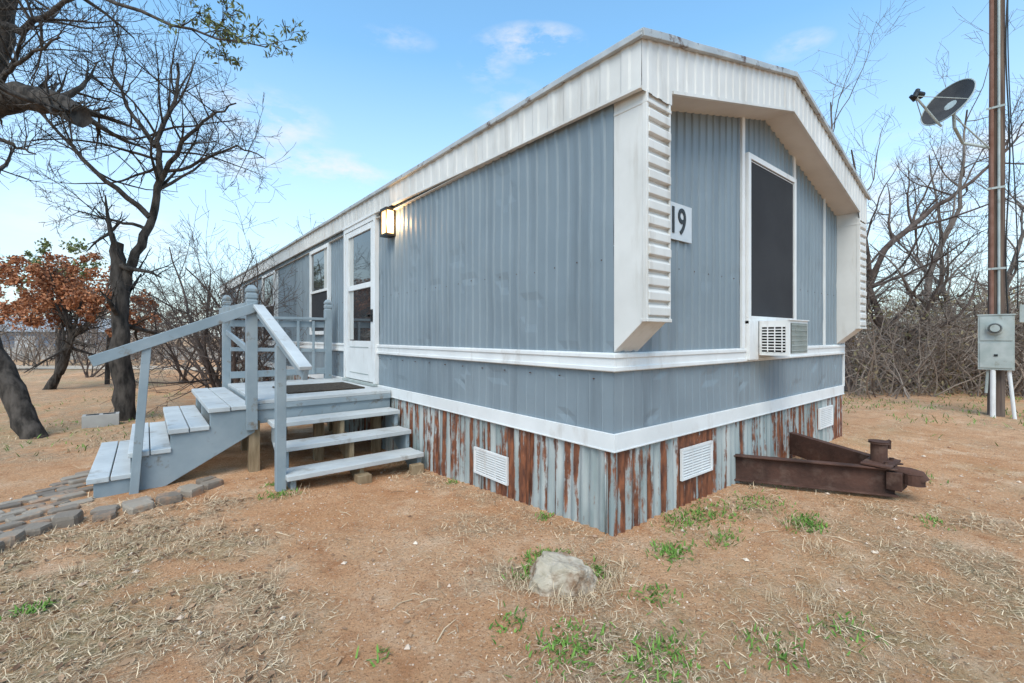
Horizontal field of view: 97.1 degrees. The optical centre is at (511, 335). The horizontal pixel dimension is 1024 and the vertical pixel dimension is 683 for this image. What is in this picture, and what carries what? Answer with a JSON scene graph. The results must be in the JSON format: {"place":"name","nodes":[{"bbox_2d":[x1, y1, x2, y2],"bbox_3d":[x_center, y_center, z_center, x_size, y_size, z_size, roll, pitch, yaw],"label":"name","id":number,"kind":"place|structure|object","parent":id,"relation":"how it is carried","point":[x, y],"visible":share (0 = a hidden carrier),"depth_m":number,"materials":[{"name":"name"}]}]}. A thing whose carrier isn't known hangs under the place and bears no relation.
{"place":"outdoors","nodes":[
{"label":"outdoors","id":0,"kind":"place"},
{"bbox_2d":[16,365,216,369],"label":"dirt road","id":1,"kind":"structure","parent":0,"point":[53,367],"depth_m":18.80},
{"bbox_2d":[0,337,1023,682],"bbox_3d":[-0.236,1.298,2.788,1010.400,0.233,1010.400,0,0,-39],"label":"ground","id":2,"kind":"structure","parent":0,"point":[362,613],"depth_m":2.34,"materials":[{"name":"brown soil"}]},
{"bbox_2d":[0,270,67,340],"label":"red oak tree","id":3,"kind":"object","parent":2,"relation":"on","point":[5,306],"visible":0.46,"depth_m":15.65,"materials":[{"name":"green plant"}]},
{"bbox_2d":[0,470,93,533],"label":"paver path","id":4,"kind":"structure","parent":2,"relation":"on","point":[64,492],"depth_m":3.39,"materials":[{"name":"stone"}]},
{"bbox_2d":[0,236,107,356],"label":"live oak tree","id":5,"kind":"object","parent":2,"relation":"on","point":[46,245],"visible":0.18,"depth_m":19.87,"materials":[{"name":"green plant"}]},
{"bbox_2d":[1,332,107,354],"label":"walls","id":6,"kind":"structure","parent":2,"relation":"on","point":[5,340],"depth_m":31.89,"materials":[{"name":"grey"}]},
{"bbox_2d":[15,336,90,346],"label":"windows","id":7,"kind":"structure","parent":6,"relation":"attached to","point":[32,341],"depth_m":31.66,"materials":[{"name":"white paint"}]},
{"bbox_2d":[0,317,110,331],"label":"roof","id":8,"kind":"structure","parent":6,"relation":"on","point":[30,328],"depth_m":32.45,"materials":[{"name":"metal"}]},
{"bbox_2d":[0,248,162,389],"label":"red oak tree","id":9,"kind":"object","parent":2,"relation":"on","point":[76,296],"visible":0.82,"depth_m":11.05,"materials":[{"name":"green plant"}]},
{"bbox_2d":[55,333,111,383],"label":"fence posts","id":10,"kind":"object","parent":2,"relation":"on","point":[107,372],"visible":0.26,"depth_m":12.51,"materials":[{"name":"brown wood"}]},
{"bbox_2d":[71,225,110,346],"bbox_3d":[-24.330,-2.626,26.041,4.819,8.172,3.372,0,0,-39],"label":"bare tree","id":11,"kind":"object","parent":2,"relation":"on","point":[102,306],"visible":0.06,"depth_m":26.15,"materials":[{"name":"brown plant"}]},
{"bbox_2d":[82,412,119,428],"bbox_3d":[-6.000,1.233,6.600,0.400,0.192,0.200,0,0,-39],"label":"concrete block","id":12,"kind":"object","parent":2,"relation":"on","point":[97,420],"depth_m":6.54,"materials":[{"name":"grey concrete"}]},
{"bbox_2d":[0,262,221,367],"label":"distant brush","id":13,"kind":"object","parent":2,"relation":"on","point":[41,342],"visible":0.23,"depth_m":20.56,"materials":[{"name":"plant"}]},
{"bbox_2d":[0,476,223,552],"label":"edging stones","id":14,"kind":"object","parent":2,"relation":"on","point":[66,519],"visible":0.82,"depth_m":3.21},
{"bbox_2d":[4,344,220,359],"bbox_3d":[-18.249,0.981,26.061,27.639,1.067,2.265,0,0,0],"label":"board fence","id":15,"kind":"object","parent":2,"relation":"on","point":[42,357],"visible":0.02,"depth_m":25.58,"materials":[{"name":"wood"}]},
{"bbox_2d":[34,280,203,377],"bbox_3d":[-12.937,-0.374,15.316,3.036,3.543,4.430,0,0,33],"label":"bare shrub","id":16,"kind":"object","parent":2,"relation":"on","point":[87,374],"visible":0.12,"depth_m":14.59,"materials":[{"name":"brown plant"}]},
{"bbox_2d":[0,0,295,420],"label":"mesquite tree","id":17,"kind":"object","parent":2,"relation":"on","point":[122,373],"visible":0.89,"depth_m":7.05,"materials":[{"name":"brown plant"}]},
{"bbox_2d":[0,0,308,438],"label":"oak tree","id":18,"kind":"object","parent":2,"relation":"on","point":[16,97],"visible":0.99,"depth_m":5.51,"materials":[{"name":"brown plant"}]},
{"bbox_2d":[85,262,242,385],"bbox_3d":[-9.223,-0.105,12.850,4.524,4.044,3.778,0,0,-39],"label":"bare shrub","id":19,"kind":"object","parent":2,"relation":"on","point":[171,353],"visible":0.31,"depth_m":12.64,"materials":[{"name":"brown plant"}]},
{"bbox_2d":[89,243,258,395],"bbox_3d":[-7.335,-0.049,10.772,3.401,4.344,3.320,0,0,25],"label":"bare shrub","id":20,"kind":"object","parent":2,"relation":"on","point":[205,376],"visible":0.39,"depth_m":10.37,"materials":[{"name":"brown plant"}]},
{"bbox_2d":[78,175,291,412],"bbox_3d":[-5.479,-0.588,9.353,4.639,4.334,4.599,0,0,-4],"label":"bare shrub","id":21,"kind":"object","parent":2,"relation":"on","point":[211,370],"visible":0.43,"depth_m":8.52,"materials":[{"name":"brown plant"}]},
{"bbox_2d":[79,197,306,382],"bbox_3d":[-5.503,-0.416,8.434,4.573,3.714,3.352,0,0,15],"label":"bare shrub","id":22,"kind":"object","parent":2,"relation":"on","point":[234,367],"visible":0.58,"depth_m":7.86,"materials":[{"name":"brown plant"}]},
{"bbox_2d":[150,269,238,362],"bbox_3d":[-8.430,0.161,13.947,4.637,4.142,3.297,0,0,-39],"label":"bare shrub","id":23,"kind":"object","parent":2,"relation":"on","point":[183,314],"visible":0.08,"depth_m":13.02,"materials":[{"name":"brown plant"}]},
{"bbox_2d":[173,254,241,361],"bbox_3d":[-16.296,-1.711,24.024,3.145,6.383,4.303,0,0,-1],"label":"bare tree","id":24,"kind":"object","parent":2,"relation":"on","point":[204,292],"visible":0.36,"depth_m":23.82,"materials":[{"name":"brown plant"}]},
{"bbox_2d":[172,209,324,381],"bbox_3d":[-5.420,-0.573,10.402,3.900,4.796,4.334,0,0,-39],"label":"bare shrub","id":25,"kind":"object","parent":2,"relation":"on","point":[237,286],"visible":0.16,"depth_m":10.31,"materials":[{"name":"brown plant"}]},
{"bbox_2d":[86,285,423,498],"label":"porch deck","id":26,"kind":"structure","parent":2,"relation":"on","point":[178,442],"depth_m":4.15,"materials":[{"name":"paint"}]},
{"bbox_2d":[272,382,364,393],"bbox_3d":[-2.258,0.598,5.268,0.820,0.016,0.760,0,0,-39],"label":"door mat","id":27,"kind":"object","parent":26,"relation":"on","point":[307,388],"depth_m":5.17,"materials":[{"name":"grey fabric"}]},
{"bbox_2d":[0,414,978,682],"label":"fallen leaves","id":28,"kind":"object","parent":2,"relation":"on","point":[132,660],"visible":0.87,"depth_m":2.06,"materials":[{"name":"brown plant"}]},
{"bbox_2d":[0,283,1022,352],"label":"distant treeline","id":29,"kind":"object","parent":2,"relation":"on","point":[220,306],"visible":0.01,"depth_m":39.96,"materials":[{"name":"plant"}]},
{"bbox_2d":[0,384,1023,682],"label":"green weeds","id":30,"kind":"object","parent":2,"relation":"on","point":[596,566],"visible":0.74,"depth_m":2.01,"materials":[{"name":"green plant"}]},
{"bbox_2d":[0,428,1023,682],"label":"pebbles","id":31,"kind":"object","parent":2,"relation":"on","point":[408,646],"visible":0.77,"depth_m":2.45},
{"bbox_2d":[232,359,841,535],"bbox_3d":[-3.387,1.073,11.037,4.320,0.850,18.018,0,0,-39],"label":"skirting","id":32,"kind":"object","parent":2,"relation":"on","point":[611,494],"visible":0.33,"depth_m":3.36,"materials":[{"name":"metal"}]},
{"bbox_2d":[221,104,841,433],"bbox_3d":[-3.387,-0.772,11.043,4.329,2.780,18.026,0,0,-39],"label":"siding","id":33,"kind":"object","parent":32,"relation":"on","point":[542,207],"visible":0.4,"depth_m":3.50,"materials":[{"name":"paint"}]},
{"bbox_2d":[236,243,330,337],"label":"side windows","id":34,"kind":"structure","parent":33,"relation":"attached to","point":[319,276],"depth_m":7.32,"materials":[{"name":"white paint"}]},
{"bbox_2d":[342,211,379,386],"bbox_3d":[-1.976,-0.442,5.818,0.090,2.090,1.140,0,0,-39],"label":"front door","id":35,"kind":"structure","parent":33,"relation":"attached to","point":[361,296],"depth_m":5.77,"materials":[{"name":"white paint"}]},
{"bbox_2d":[380,206,395,237],"bbox_3d":[-1.388,-1.267,5.059,0.117,0.310,0.164,0,0,-39],"label":"porch light","id":36,"kind":"object","parent":33,"relation":"attached to","point":[387,222],"visible":0.99,"depth_m":5.02,"materials":[{"name":"white glass"}]},
{"bbox_2d":[221,82,856,297],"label":"soffit","id":37,"kind":"structure","parent":33,"relation":"attached to","point":[787,129],"depth_m":4.18,"materials":[{"name":"white metal"}]},
{"bbox_2d":[220,38,866,294],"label":"fascia","id":38,"kind":"structure","parent":37,"relation":"attached to","point":[669,71],"depth_m":3.27,"materials":[{"name":"white metal"}]},
{"bbox_2d":[236,117,844,452],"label":"trim bands","id":39,"kind":"object","parent":33,"relation":"attached to","point":[615,362],"depth_m":3.50,"materials":[{"name":"white paint"}]},
{"bbox_2d":[219,27,870,286],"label":"roof edge trim","id":40,"kind":"structure","parent":33,"relation":"on","point":[663,37],"depth_m":3.37,"materials":[{"name":"white metal"}]},
{"bbox_2d":[268,259,833,378],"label":"screw heads","id":41,"kind":"object","parent":33,"relation":"attached to","point":[534,272],"visible":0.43,"depth_m":3.80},
{"bbox_2d":[672,206,685,234],"bbox_3d":[1.091,-0.789,3.055,0.316,0.183,0.004,0,0,-39],"label":"house number","id":42,"kind":"object","parent":33,"relation":"attached to","point":[681,221],"visible":0.52,"depth_m":3.11,"materials":[{"name":"black metal"}]},
{"bbox_2d":[671,201,691,243],"bbox_3d":[1.109,-0.782,3.082,0.420,0.250,0.012,0,0,-39],"label":"number board","id":43,"kind":"object","parent":33,"relation":"attached to","point":[686,236],"visible":0.57,"depth_m":3.13,"materials":[{"name":"white plastic"}]},
{"bbox_2d":[614,77,866,351],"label":"wing boxes","id":44,"kind":"object","parent":33,"relation":"attached to","point":[642,217],"visible":0.99,"depth_m":2.63,"materials":[{"name":"white metal"}]},
{"bbox_2d":[745,152,796,359],"bbox_3d":[2.347,-0.662,4.075,1.035,1.720,0.050,0,0,-39],"label":"end window","id":45,"kind":"structure","parent":33,"relation":"attached to","point":[770,242],"depth_m":4.00,"materials":[{"name":"white paint"}]},
{"bbox_2d":[759,319,808,356],"bbox_3d":[2.332,0.018,3.872,0.416,0.306,0.246,0,0,-39],"label":"window air conditioner","id":46,"kind":"object","parent":45,"relation":"attached to","point":[788,337],"depth_m":3.75,"materials":[{"name":"white paint"}]},
{"bbox_2d":[474,405,832,485],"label":"skirt vents","id":47,"kind":"object","parent":32,"relation":"attached to","point":[696,460],"visible":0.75,"depth_m":3.49,"materials":[{"name":"white paint"}]},
{"bbox_2d":[528,551,596,597],"bbox_3d":[0.241,1.209,2.207,0.359,0.263,0.289,6,2,-5],"label":"rock","id":48,"kind":"object","parent":2,"relation":"on","point":[565,571],"visible":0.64,"depth_m":2.12,"materials":[{"name":"stone"}]},
{"bbox_2d":[734,432,929,497],"bbox_3d":[2.602,0.986,3.653,1.281,0.380,1.153,0,0,-39],"label":"trailer hitch","id":49,"kind":"object","parent":2,"relation":"on","point":[825,465],"visible":0.91,"depth_m":3.50,"materials":[{"name":"metal"}]},
{"bbox_2d":[796,0,918,313],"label":"bare tree","id":50,"kind":"object","parent":2,"relation":"on","point":[840,93],"visible":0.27,"depth_m":11.37,"materials":[{"name":"grey plant"}]},
{"bbox_2d":[815,94,976,382],"bbox_3d":[8.622,-2.637,12.527,4.477,8.113,6.096,0,0,-39],"label":"bare tree","id":51,"kind":"object","parent":2,"relation":"on","point":[872,260],"visible":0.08,"depth_m":11.97,"materials":[{"name":"brown plant"}]},
{"bbox_2d":[843,105,1006,390],"bbox_3d":[7.785,-2.139,10.054,3.698,6.939,4.409,0,0,-39],"label":"bare tree","id":52,"kind":"object","parent":2,"relation":"on","point":[876,320],"visible":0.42,"depth_m":9.56,"materials":[{"name":"brown plant"}]},
{"bbox_2d":[844,86,1023,391],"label":"bare tree","id":53,"kind":"object","parent":2,"relation":"on","point":[885,248],"visible":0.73,"depth_m":10.14,"materials":[{"name":"brown plant"}]},
{"bbox_2d":[845,206,1023,399],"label":"brush thicket","id":54,"kind":"object","parent":2,"relation":"on","point":[949,369],"visible":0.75,"depth_m":9.39,"materials":[{"name":"brown plant"}]},
{"bbox_2d":[845,3,1023,390],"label":"bare tree","id":55,"kind":"object","parent":2,"relation":"on","point":[951,224],"visible":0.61,"depth_m":9.91,"materials":[{"name":"grey plant"}]},
{"bbox_2d":[870,109,1023,348],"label":"bare tree","id":56,"kind":"object","parent":2,"relation":"on","point":[955,256],"visible":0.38,"depth_m":13.44,"materials":[{"name":"grey plant"}]},
{"bbox_2d":[899,75,1023,326],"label":"bare tree","id":57,"kind":"object","parent":2,"relation":"on","point":[1021,235],"visible":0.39,"depth_m":11.53,"materials":[{"name":"grey plant"}]},
{"bbox_2d":[932,99,1023,340],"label":"bare tree","id":58,"kind":"object","parent":2,"relation":"on","point":[982,202],"visible":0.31,"depth_m":10.29,"materials":[{"name":"brown plant"}]},
{"bbox_2d":[977,0,1023,418],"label":"utility pole","id":59,"kind":"object","parent":2,"relation":"on","point":[996,341],"visible":0.98,"depth_m":6.71,"materials":[{"name":"brown wood"}]},
{"bbox_2d":[909,78,989,148],"bbox_3d":[6.485,-3.223,6.720,1.312,1.142,0.654,0,0,-31],"label":"satellite dish","id":60,"kind":"object","parent":59,"relation":"attached to","point":[952,99],"visible":1,"depth_m":6.72,"materials":[{"name":"black metal"}]},
{"bbox_2d":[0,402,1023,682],"bbox_3d":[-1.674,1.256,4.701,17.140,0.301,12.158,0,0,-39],"label":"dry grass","id":61,"kind":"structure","parent":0,"point":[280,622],"depth_m":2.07,"materials":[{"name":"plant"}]},
{"bbox_2d":[0,0,1023,337],"label":"sky","id":62,"kind":"structure","parent":0,"point":[375,89],"materials":[{"name":"blue"}]},
{"bbox_2d":[613,39,641,108],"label":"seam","id":63,"kind":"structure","parent":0,"point":[641,64],"depth_m":2.92,"materials":[{"name":"metal"}]}
]}

